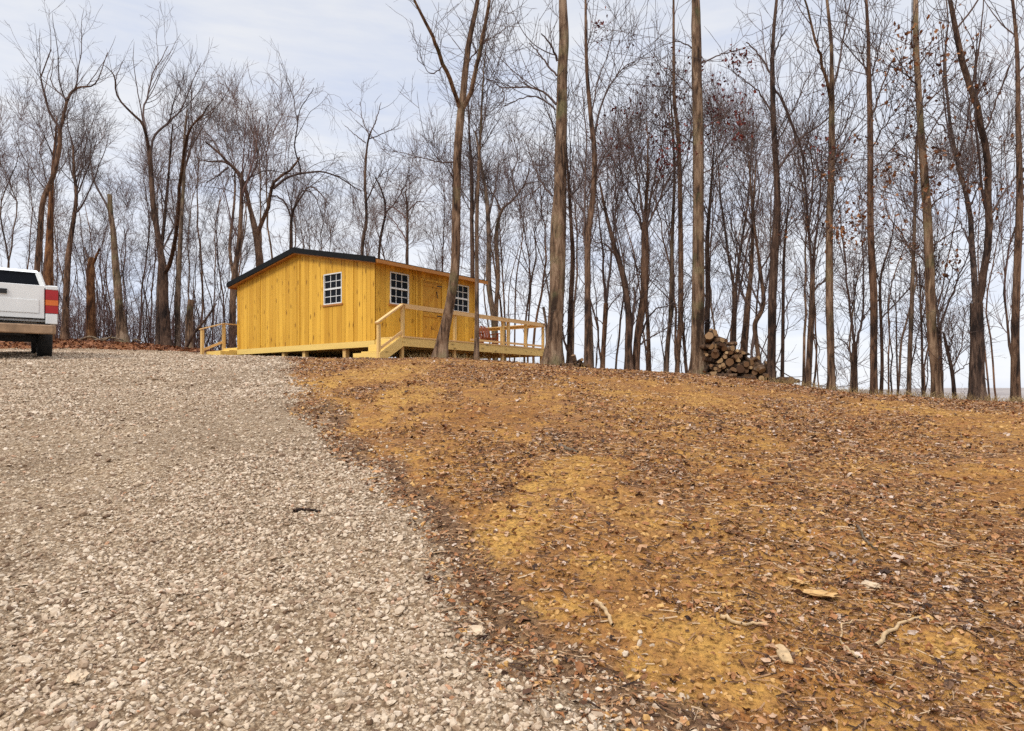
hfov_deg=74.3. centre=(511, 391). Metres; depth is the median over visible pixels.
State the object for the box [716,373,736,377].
firewood log
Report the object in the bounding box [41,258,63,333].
sapling
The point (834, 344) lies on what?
sapling
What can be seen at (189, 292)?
sapling
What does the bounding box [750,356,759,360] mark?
firewood log
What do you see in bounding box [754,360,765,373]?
firewood log
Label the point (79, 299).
sapling
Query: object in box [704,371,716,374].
firewood log
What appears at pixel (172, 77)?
bare tree
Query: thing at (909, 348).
bare tree
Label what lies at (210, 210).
sapling
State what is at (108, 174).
bare tree
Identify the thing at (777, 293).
sapling
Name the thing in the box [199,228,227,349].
sapling
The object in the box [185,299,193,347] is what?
dead snag
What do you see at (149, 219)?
bare tree
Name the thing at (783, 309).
bare tree
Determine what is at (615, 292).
bare tree
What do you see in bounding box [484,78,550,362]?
bare tree
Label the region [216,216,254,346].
sapling
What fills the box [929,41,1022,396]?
bare tree
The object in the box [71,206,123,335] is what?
sapling
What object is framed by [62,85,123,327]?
bare tree
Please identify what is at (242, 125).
bare tree
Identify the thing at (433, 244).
bare tree
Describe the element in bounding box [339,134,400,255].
bare tree
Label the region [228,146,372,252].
bare tree
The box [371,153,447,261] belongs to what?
bare tree
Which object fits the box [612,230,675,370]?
sapling
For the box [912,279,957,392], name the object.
sapling
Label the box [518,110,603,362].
bare tree
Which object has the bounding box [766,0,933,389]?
bare tree
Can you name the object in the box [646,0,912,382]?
bare tree
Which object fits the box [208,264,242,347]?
sapling
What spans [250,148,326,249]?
bare tree
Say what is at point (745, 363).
firewood log
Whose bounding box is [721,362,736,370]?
firewood log
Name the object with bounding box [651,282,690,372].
sapling
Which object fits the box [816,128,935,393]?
bare tree
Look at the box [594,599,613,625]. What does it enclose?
fallen branch
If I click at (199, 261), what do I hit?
sapling
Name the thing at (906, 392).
dry grass
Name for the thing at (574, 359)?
firewood log
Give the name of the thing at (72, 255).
sapling
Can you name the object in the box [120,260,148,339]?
sapling
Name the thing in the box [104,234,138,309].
sapling
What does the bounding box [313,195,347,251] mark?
bare tree
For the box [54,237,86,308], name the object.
sapling
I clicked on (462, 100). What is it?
bare tree
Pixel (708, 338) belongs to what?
firewood log
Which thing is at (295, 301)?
cabin
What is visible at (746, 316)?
bare tree
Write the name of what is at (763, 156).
bare tree
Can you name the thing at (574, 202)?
bare tree
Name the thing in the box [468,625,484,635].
rock
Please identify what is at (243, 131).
bare tree
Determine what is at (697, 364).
bare tree
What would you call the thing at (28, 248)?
sapling
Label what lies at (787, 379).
firewood log
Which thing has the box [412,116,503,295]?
bare tree
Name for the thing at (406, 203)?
bare tree
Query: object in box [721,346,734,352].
firewood log
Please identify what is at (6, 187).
bare tree
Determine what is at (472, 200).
bare tree
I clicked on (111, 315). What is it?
sapling
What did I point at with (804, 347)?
bare tree
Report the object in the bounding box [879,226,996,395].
sapling
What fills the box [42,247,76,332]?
sapling
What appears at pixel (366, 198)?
bare tree
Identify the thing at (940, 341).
bare tree
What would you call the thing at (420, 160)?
bare tree
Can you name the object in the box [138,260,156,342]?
sapling
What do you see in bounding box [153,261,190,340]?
sapling
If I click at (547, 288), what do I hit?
bare tree
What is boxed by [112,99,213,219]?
bare tree
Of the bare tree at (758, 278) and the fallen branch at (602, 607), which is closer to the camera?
the fallen branch at (602, 607)
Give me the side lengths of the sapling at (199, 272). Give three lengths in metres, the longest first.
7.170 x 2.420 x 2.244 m
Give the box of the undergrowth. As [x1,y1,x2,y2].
[30,265,236,350]
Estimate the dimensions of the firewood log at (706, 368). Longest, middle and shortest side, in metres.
0.480 x 0.106 x 0.103 m
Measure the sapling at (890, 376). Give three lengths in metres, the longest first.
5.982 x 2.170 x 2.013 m
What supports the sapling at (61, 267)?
on the ground at (624, 618)
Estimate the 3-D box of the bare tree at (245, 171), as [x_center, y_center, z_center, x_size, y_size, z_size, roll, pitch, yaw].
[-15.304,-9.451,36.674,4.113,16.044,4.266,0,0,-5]
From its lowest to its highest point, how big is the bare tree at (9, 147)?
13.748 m
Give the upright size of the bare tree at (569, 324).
8.759 m
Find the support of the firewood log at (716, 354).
on the firewood log at (709, 359)
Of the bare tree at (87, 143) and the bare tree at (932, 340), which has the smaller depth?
the bare tree at (932, 340)
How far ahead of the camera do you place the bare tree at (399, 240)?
36.74 m
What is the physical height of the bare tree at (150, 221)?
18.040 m
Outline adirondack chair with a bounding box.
[479,326,499,343]
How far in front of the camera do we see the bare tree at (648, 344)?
19.54 m
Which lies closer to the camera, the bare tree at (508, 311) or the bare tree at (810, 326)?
the bare tree at (810, 326)
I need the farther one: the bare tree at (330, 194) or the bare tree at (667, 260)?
the bare tree at (330, 194)
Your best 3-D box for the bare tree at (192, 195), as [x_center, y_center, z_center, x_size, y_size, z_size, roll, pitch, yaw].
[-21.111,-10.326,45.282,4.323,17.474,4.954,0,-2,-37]
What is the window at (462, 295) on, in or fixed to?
in the cabin
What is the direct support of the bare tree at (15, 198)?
on the ground at (624, 618)
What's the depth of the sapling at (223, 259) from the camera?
38.30 m
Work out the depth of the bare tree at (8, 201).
49.40 m
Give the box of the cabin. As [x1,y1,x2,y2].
[227,247,487,357]
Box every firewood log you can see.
[560,363,573,366]
[571,354,577,365]
[700,344,717,348]
[702,356,718,363]
[703,362,711,372]
[704,332,712,343]
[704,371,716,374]
[707,329,716,336]
[708,348,716,353]
[709,341,715,348]
[711,349,720,357]
[712,337,724,342]
[713,358,722,363]
[715,342,725,346]
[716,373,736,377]
[721,342,726,350]
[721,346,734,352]
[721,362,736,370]
[722,358,733,365]
[726,342,737,345]
[729,354,737,359]
[730,367,736,373]
[736,365,744,372]
[737,374,748,376]
[737,376,754,378]
[741,360,748,366]
[742,367,748,373]
[743,355,753,364]
[749,370,756,374]
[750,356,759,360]
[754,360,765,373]
[777,377,793,383]
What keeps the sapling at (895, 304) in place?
on the ground at (624, 618)
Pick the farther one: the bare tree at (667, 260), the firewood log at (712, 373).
the bare tree at (667, 260)
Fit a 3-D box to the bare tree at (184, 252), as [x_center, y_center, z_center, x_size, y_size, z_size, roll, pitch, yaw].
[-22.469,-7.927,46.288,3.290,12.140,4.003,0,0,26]
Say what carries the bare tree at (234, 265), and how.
on the ground at (624, 618)
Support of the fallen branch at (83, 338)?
on the ground at (624, 618)
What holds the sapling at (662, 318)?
on the ground at (624, 618)
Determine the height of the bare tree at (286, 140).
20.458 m
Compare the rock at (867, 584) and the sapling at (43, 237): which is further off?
the sapling at (43, 237)
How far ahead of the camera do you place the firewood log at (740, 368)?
17.05 m
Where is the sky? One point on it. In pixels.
(336, 43)
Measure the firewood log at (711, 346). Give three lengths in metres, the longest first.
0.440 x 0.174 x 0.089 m
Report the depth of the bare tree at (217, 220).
48.92 m
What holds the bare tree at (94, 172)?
on the ground at (624, 618)
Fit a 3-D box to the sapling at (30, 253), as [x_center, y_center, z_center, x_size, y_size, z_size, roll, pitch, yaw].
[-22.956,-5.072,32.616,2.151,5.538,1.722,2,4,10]
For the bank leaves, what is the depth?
27.17 m
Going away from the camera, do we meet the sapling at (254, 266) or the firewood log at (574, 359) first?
the firewood log at (574, 359)
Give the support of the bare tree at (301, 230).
on the ground at (624, 618)
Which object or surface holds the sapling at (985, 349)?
on the ground at (624, 618)
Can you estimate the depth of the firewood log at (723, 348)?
17.09 m
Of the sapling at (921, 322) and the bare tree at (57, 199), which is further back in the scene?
the bare tree at (57, 199)
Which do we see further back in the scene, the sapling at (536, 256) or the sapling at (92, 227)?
the sapling at (92, 227)
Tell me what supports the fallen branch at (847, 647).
on the ground at (624, 618)
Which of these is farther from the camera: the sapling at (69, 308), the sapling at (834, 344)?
the sapling at (69, 308)
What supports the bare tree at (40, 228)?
on the ground at (624, 618)
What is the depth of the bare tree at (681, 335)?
18.45 m
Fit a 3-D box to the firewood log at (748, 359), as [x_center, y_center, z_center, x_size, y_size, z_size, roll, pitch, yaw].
[6.011,-0.811,17.254,0.089,0.174,0.440,-19,25,-4]
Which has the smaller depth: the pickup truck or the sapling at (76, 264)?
the pickup truck
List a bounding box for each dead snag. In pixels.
[84,247,99,339]
[89,156,129,342]
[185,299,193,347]
[542,307,546,336]
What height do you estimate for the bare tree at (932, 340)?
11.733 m
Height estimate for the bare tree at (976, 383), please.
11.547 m
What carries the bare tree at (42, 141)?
on the ground at (624, 618)
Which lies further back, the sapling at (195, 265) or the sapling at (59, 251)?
the sapling at (195, 265)
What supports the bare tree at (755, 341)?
on the ground at (624, 618)
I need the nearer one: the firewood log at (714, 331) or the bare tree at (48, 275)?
the firewood log at (714, 331)
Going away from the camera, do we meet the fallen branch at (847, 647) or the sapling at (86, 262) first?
the fallen branch at (847, 647)
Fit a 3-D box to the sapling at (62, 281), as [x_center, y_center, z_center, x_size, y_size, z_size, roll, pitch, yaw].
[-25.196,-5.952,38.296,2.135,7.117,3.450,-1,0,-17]
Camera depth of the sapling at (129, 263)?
39.20 m
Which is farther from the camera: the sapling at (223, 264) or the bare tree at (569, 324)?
the sapling at (223, 264)
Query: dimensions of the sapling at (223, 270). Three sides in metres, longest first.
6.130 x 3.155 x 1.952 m
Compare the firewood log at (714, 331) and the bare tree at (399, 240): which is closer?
the firewood log at (714, 331)
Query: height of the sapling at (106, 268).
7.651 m
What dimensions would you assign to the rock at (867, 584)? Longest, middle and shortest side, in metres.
0.095 x 0.057 x 0.035 m
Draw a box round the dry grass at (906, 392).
[408,352,1023,402]
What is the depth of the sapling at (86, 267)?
37.28 m
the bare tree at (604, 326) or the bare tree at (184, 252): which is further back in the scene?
the bare tree at (184, 252)
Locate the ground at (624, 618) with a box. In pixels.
[0,340,1023,730]
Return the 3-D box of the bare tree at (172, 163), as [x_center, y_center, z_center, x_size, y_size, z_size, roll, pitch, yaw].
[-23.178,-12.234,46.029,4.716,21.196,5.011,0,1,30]
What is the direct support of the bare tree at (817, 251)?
on the ground at (624, 618)
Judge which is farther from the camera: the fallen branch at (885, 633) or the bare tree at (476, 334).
the bare tree at (476, 334)
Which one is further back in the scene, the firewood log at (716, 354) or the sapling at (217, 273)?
the sapling at (217, 273)
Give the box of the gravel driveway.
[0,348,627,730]
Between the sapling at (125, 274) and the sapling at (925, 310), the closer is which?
the sapling at (925, 310)
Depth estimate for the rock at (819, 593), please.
3.11 m
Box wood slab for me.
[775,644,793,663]
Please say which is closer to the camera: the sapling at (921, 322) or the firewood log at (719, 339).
the sapling at (921, 322)
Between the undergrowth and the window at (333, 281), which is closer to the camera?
the window at (333, 281)
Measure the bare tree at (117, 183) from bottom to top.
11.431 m
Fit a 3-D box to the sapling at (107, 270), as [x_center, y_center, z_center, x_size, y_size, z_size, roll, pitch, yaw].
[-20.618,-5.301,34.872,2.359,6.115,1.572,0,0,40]
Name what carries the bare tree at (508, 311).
on the ground at (624, 618)
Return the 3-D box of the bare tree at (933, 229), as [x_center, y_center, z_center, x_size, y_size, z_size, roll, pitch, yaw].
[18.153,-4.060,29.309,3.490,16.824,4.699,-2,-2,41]
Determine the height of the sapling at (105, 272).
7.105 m
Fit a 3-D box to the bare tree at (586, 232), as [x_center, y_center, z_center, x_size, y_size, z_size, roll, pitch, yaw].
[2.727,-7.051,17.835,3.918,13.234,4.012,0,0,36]
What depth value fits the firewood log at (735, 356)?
17.02 m
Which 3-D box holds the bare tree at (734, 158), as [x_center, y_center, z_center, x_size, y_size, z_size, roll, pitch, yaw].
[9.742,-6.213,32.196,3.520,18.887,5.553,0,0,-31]
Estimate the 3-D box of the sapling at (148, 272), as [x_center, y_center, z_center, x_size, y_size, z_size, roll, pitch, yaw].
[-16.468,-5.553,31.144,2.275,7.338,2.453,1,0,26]
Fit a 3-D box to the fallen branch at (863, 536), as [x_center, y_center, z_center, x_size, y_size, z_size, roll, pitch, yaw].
[1.991,0.822,3.811,0.033,0.083,0.319,0,0,10]
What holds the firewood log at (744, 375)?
on the ground at (624, 618)
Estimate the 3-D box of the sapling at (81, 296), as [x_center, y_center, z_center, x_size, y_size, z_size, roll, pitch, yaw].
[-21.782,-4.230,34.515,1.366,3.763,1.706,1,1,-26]
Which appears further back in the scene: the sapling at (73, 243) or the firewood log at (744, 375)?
the sapling at (73, 243)
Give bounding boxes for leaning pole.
[183,303,216,348]
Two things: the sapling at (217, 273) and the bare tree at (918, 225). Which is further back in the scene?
the sapling at (217, 273)
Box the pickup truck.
[0,267,58,356]
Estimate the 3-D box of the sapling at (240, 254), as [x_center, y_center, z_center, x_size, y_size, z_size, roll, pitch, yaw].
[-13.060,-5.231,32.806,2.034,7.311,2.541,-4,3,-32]
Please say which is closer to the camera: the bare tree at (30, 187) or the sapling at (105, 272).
the sapling at (105, 272)
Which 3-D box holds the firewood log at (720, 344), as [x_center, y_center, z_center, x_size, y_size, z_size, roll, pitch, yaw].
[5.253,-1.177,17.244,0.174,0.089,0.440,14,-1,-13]
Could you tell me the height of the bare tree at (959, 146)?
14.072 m
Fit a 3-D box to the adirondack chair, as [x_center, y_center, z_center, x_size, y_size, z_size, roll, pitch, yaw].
[-1.019,-2.096,26.311,0.800,0.956,0.899,0,0,-30]
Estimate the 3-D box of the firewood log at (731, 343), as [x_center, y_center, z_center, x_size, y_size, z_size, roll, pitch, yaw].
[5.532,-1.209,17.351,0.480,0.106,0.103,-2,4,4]
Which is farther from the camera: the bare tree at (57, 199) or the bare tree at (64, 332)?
the bare tree at (57, 199)
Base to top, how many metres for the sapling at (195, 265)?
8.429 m
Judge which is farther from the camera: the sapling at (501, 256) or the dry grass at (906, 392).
the sapling at (501, 256)
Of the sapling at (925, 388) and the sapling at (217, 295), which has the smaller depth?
the sapling at (925, 388)
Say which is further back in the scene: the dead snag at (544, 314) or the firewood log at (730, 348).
the dead snag at (544, 314)
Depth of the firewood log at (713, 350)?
17.10 m
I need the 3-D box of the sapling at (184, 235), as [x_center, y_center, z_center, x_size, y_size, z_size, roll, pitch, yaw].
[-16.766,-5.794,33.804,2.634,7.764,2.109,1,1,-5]
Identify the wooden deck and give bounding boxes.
[353,303,544,362]
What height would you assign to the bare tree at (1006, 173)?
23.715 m
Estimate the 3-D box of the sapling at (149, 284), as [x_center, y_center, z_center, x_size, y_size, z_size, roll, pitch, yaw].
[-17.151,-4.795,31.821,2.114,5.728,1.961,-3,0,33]
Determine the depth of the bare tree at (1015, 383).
13.56 m
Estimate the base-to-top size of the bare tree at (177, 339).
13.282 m
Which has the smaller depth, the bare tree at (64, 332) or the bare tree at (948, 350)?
the bare tree at (948, 350)
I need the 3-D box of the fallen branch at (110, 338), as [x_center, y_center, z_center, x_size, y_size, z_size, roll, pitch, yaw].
[-17.215,-2.204,28.925,1.820,0.228,0.117,0,0,18]
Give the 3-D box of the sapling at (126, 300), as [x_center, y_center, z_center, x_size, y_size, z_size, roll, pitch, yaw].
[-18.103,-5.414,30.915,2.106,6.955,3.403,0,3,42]
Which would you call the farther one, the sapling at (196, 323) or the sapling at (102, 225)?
the sapling at (102, 225)
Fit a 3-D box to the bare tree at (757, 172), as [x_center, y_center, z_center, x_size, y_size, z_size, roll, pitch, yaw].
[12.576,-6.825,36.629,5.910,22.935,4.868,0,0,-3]
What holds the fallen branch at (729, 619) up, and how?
on the ground at (624, 618)
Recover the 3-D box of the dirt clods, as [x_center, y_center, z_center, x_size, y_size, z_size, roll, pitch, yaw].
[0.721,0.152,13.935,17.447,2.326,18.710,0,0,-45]
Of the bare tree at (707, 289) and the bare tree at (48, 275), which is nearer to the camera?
the bare tree at (707, 289)
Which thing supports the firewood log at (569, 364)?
on the ground at (624, 618)
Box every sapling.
[14,223,45,269]
[19,234,58,316]
[21,216,66,261]
[34,197,84,335]
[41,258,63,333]
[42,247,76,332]
[44,204,98,338]
[53,227,91,333]
[53,234,82,328]
[54,221,80,336]
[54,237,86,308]
[55,191,104,335]
[60,213,103,338]
[60,264,85,338]
[61,270,85,335]
[69,197,151,329]
[71,191,146,340]
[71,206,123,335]
[72,226,110,338]
[72,231,102,330]
[73,278,96,338]
[74,184,111,310]
[74,217,111,330]
[75,222,105,332]
[80,231,128,337]
[81,210,141,335]
[95,236,128,336]
[96,250,114,336]
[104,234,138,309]
[105,257,136,327]
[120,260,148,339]
[121,230,155,341]
[121,236,172,342]
[122,215,148,342]
[123,226,173,340]
[125,275,152,340]
[126,210,168,342]
[130,248,167,336]
[136,254,174,338]
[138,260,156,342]
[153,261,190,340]
[154,208,197,336]
[163,207,212,346]
[165,246,188,317]
[171,179,228,338]
[172,201,211,347]
[172,259,195,344]
[175,246,219,347]
[182,171,229,345]
[183,246,213,336]
[183,264,208,338]
[192,211,240,347]
[192,250,217,349]
[197,221,249,348]
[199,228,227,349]
[207,211,249,335]
[208,251,239,333]
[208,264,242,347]
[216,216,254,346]
[223,217,256,344]
[226,225,266,336]
[465,136,538,358]
[467,180,575,361]
[488,171,544,360]
[575,216,628,367]
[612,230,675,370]
[648,263,676,369]
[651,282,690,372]
[686,233,755,346]
[689,265,729,355]
[742,217,795,366]
[746,232,808,355]
[763,250,804,376]
[820,308,850,378]
[835,247,891,390]
[844,217,918,393]
[857,246,918,393]
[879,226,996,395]
[885,246,951,393]
[888,222,963,394]
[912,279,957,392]
[946,305,1003,397]
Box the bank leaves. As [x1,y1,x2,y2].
[0,338,220,352]
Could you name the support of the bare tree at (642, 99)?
on the ground at (624, 618)
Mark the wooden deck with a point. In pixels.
(385, 347)
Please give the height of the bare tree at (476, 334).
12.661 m
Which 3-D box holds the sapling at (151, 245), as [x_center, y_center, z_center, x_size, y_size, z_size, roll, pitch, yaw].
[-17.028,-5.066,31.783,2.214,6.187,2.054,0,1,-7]
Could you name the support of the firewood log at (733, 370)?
on the firewood log at (744, 375)
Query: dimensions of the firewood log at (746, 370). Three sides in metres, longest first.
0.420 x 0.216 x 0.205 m
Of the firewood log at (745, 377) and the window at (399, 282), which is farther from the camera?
the window at (399, 282)
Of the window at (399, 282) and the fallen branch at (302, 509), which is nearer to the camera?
the fallen branch at (302, 509)
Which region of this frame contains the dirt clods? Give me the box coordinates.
[281,357,1023,730]
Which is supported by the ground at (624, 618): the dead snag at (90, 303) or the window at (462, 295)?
the dead snag at (90, 303)
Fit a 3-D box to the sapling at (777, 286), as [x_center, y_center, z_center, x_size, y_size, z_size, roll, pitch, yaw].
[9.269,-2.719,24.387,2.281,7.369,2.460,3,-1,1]
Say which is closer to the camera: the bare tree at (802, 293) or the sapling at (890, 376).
the sapling at (890, 376)
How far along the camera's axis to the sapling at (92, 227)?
38.74 m
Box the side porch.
[199,323,236,354]
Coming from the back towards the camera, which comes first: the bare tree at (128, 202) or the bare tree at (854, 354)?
the bare tree at (128, 202)
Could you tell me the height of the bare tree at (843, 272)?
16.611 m
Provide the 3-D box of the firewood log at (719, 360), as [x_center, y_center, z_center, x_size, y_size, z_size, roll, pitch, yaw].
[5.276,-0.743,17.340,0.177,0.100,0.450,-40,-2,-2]
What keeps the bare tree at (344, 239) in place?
on the ground at (624, 618)
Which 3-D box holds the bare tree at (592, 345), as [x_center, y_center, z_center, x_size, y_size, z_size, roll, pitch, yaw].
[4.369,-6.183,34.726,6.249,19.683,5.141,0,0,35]
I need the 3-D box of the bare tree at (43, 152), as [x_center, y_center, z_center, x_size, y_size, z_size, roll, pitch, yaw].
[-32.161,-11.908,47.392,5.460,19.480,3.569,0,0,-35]
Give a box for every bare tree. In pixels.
[0,0,137,343]
[0,68,47,267]
[0,91,42,267]
[0,118,35,228]
[0,162,30,255]
[1,52,107,340]
[2,127,79,273]
[4,62,128,339]
[7,83,96,269]
[11,56,96,276]
[32,111,120,280]
[37,152,84,285]
[59,144,125,335]
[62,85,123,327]
[66,108,131,318]
[66,147,146,313]
[78,154,132,335]
[90,2,235,345]
[102,161,145,281]
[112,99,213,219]
[118,87,189,342]
[125,98,185,333]
[126,77,214,344]
[129,59,240,346]
[136,70,216,264]
[155,39,387,266]
[156,57,255,338]
[158,197,207,343]
[163,61,246,347]
[164,117,221,298]
[188,115,247,314]
[189,82,270,275]
[193,66,269,290]
[198,62,298,243]
[199,63,298,347]
[220,42,323,258]
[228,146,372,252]
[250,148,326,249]
[264,87,333,258]
[272,150,323,248]
[291,172,359,253]
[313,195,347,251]
[317,205,370,254]
[338,164,414,357]
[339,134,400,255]
[341,0,531,357]
[341,74,416,254]
[343,179,401,255]
[348,130,430,257]
[348,141,449,263]
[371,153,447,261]
[381,223,430,261]
[391,192,450,271]
[396,122,469,274]
[412,0,552,359]
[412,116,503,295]
[415,79,485,271]
[423,64,537,277]
[431,129,519,254]
[432,0,575,364]
[440,156,530,360]
[446,68,528,360]
[448,130,538,359]
[450,95,590,332]
[461,160,535,343]
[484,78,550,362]
[489,50,652,362]
[507,115,619,362]
[507,133,599,299]
[515,129,691,369]
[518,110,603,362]
[536,72,655,364]
[540,0,694,367]
[545,117,622,356]
[549,54,719,370]
[565,155,663,368]
[571,0,850,373]
[581,80,665,310]
[583,109,668,368]
[593,44,685,370]
[599,44,703,370]
[608,130,714,357]
[609,39,745,371]
[616,0,738,372]
[631,71,705,367]
[638,53,764,337]
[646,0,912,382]
[659,82,807,349]
[661,77,770,341]
[666,75,905,387]
[673,52,746,328]
[683,132,746,332]
[685,41,790,355]
[691,60,792,307]
[713,36,807,345]
[725,97,866,376]
[735,69,852,385]
[736,99,823,250]
[744,7,955,386]
[744,220,834,386]
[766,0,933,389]
[771,0,1013,393]
[777,0,1023,397]
[795,116,879,386]
[796,116,918,391]
[805,194,955,392]
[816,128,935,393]
[816,160,895,390]
[825,120,964,394]
[835,62,991,394]
[847,179,1023,397]
[866,0,1023,400]
[884,115,970,382]
[894,263,1012,397]
[906,111,992,393]
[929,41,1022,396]
[954,6,1023,356]
[957,57,1023,398]
[984,0,1023,401]
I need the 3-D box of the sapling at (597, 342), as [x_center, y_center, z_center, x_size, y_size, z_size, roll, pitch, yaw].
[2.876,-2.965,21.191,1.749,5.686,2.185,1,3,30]
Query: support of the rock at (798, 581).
on the ground at (624, 618)
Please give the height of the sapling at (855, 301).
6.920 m
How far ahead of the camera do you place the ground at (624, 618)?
3.82 m
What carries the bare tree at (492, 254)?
on the ground at (624, 618)
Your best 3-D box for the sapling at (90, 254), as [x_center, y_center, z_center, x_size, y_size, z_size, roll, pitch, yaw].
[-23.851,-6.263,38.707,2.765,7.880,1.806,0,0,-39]
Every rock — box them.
[64,669,88,683]
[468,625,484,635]
[787,577,811,584]
[802,589,845,597]
[860,580,881,588]
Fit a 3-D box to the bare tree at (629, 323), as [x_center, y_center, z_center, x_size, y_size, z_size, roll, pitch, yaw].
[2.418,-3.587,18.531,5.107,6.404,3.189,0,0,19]
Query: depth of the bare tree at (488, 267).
29.04 m
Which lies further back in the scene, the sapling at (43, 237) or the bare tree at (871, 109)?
the sapling at (43, 237)
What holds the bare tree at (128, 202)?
on the ground at (624, 618)
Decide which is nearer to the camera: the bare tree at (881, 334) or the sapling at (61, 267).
the bare tree at (881, 334)
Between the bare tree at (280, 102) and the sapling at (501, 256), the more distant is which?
the bare tree at (280, 102)
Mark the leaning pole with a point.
(187, 344)
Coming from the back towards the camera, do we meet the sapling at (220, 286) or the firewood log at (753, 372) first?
the sapling at (220, 286)
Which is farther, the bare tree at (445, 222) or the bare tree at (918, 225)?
the bare tree at (445, 222)
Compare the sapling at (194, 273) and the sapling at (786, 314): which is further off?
the sapling at (194, 273)
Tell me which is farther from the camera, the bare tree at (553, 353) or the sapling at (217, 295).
the sapling at (217, 295)
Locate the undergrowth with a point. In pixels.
(77, 301)
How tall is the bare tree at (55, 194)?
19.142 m
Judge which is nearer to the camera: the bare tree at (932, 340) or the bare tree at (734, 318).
the bare tree at (932, 340)
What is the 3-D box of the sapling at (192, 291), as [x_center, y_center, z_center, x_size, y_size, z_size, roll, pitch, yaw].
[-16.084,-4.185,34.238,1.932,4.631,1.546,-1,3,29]
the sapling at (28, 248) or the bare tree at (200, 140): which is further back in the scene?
the bare tree at (200, 140)
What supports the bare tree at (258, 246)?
on the ground at (624, 618)
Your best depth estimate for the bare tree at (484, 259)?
35.02 m
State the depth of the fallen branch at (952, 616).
2.89 m
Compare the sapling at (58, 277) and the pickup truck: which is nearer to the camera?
the pickup truck
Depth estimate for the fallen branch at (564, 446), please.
5.38 m
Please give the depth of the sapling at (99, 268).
33.21 m
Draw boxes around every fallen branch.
[80,336,100,340]
[93,337,125,341]
[293,508,320,512]
[558,443,578,452]
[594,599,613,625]
[720,614,766,626]
[839,620,860,658]
[856,524,877,550]
[874,615,921,647]
[949,615,985,633]
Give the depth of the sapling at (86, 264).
32.45 m
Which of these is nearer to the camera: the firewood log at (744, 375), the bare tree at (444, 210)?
the firewood log at (744, 375)
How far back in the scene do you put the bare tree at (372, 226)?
42.88 m
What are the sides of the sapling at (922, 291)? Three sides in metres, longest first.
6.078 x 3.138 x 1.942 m
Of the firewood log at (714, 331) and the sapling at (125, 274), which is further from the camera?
the sapling at (125, 274)
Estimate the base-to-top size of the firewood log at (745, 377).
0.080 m
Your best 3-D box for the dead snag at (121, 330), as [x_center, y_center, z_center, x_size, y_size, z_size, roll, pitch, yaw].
[-17.577,-6.155,29.388,2.349,8.585,0.706,0,0,7]
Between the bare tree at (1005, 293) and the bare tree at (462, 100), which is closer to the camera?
the bare tree at (462, 100)
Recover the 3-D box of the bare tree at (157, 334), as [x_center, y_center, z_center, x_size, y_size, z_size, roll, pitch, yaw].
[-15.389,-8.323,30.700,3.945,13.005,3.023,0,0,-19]
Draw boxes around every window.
[322,272,342,306]
[389,271,408,305]
[454,284,468,312]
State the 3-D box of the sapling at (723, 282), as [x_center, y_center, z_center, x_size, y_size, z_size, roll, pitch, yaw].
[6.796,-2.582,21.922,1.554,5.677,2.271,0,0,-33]
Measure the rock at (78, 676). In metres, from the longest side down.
0.099 x 0.075 x 0.036 m
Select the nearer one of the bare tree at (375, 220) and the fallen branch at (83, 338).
the fallen branch at (83, 338)
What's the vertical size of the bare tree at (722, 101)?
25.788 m
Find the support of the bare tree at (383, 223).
on the ground at (624, 618)
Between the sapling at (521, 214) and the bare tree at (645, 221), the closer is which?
the bare tree at (645, 221)
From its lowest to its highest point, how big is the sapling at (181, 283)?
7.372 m
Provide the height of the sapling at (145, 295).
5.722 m
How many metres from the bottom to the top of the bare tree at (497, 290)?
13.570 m
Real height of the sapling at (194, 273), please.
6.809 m
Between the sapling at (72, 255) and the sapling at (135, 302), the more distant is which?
the sapling at (72, 255)
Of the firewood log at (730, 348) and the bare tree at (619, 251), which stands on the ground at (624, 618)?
the bare tree at (619, 251)
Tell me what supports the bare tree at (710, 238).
on the ground at (624, 618)
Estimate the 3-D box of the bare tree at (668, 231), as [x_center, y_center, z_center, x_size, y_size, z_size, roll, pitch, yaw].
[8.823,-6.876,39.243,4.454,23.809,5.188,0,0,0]
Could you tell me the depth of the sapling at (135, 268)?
36.26 m
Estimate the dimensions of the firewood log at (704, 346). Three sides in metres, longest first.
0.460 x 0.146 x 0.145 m
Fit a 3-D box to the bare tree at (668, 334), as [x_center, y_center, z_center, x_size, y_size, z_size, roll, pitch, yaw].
[4.565,-4.909,18.619,3.855,9.188,3.155,0,0,0]
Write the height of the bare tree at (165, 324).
16.416 m
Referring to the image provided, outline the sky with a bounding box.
[0,0,1023,388]
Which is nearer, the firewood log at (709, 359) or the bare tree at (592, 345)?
the firewood log at (709, 359)
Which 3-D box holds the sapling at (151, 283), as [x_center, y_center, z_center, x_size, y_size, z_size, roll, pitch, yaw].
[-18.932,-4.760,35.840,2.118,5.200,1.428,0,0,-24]
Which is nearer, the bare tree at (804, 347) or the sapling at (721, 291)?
the sapling at (721, 291)
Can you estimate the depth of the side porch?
25.62 m

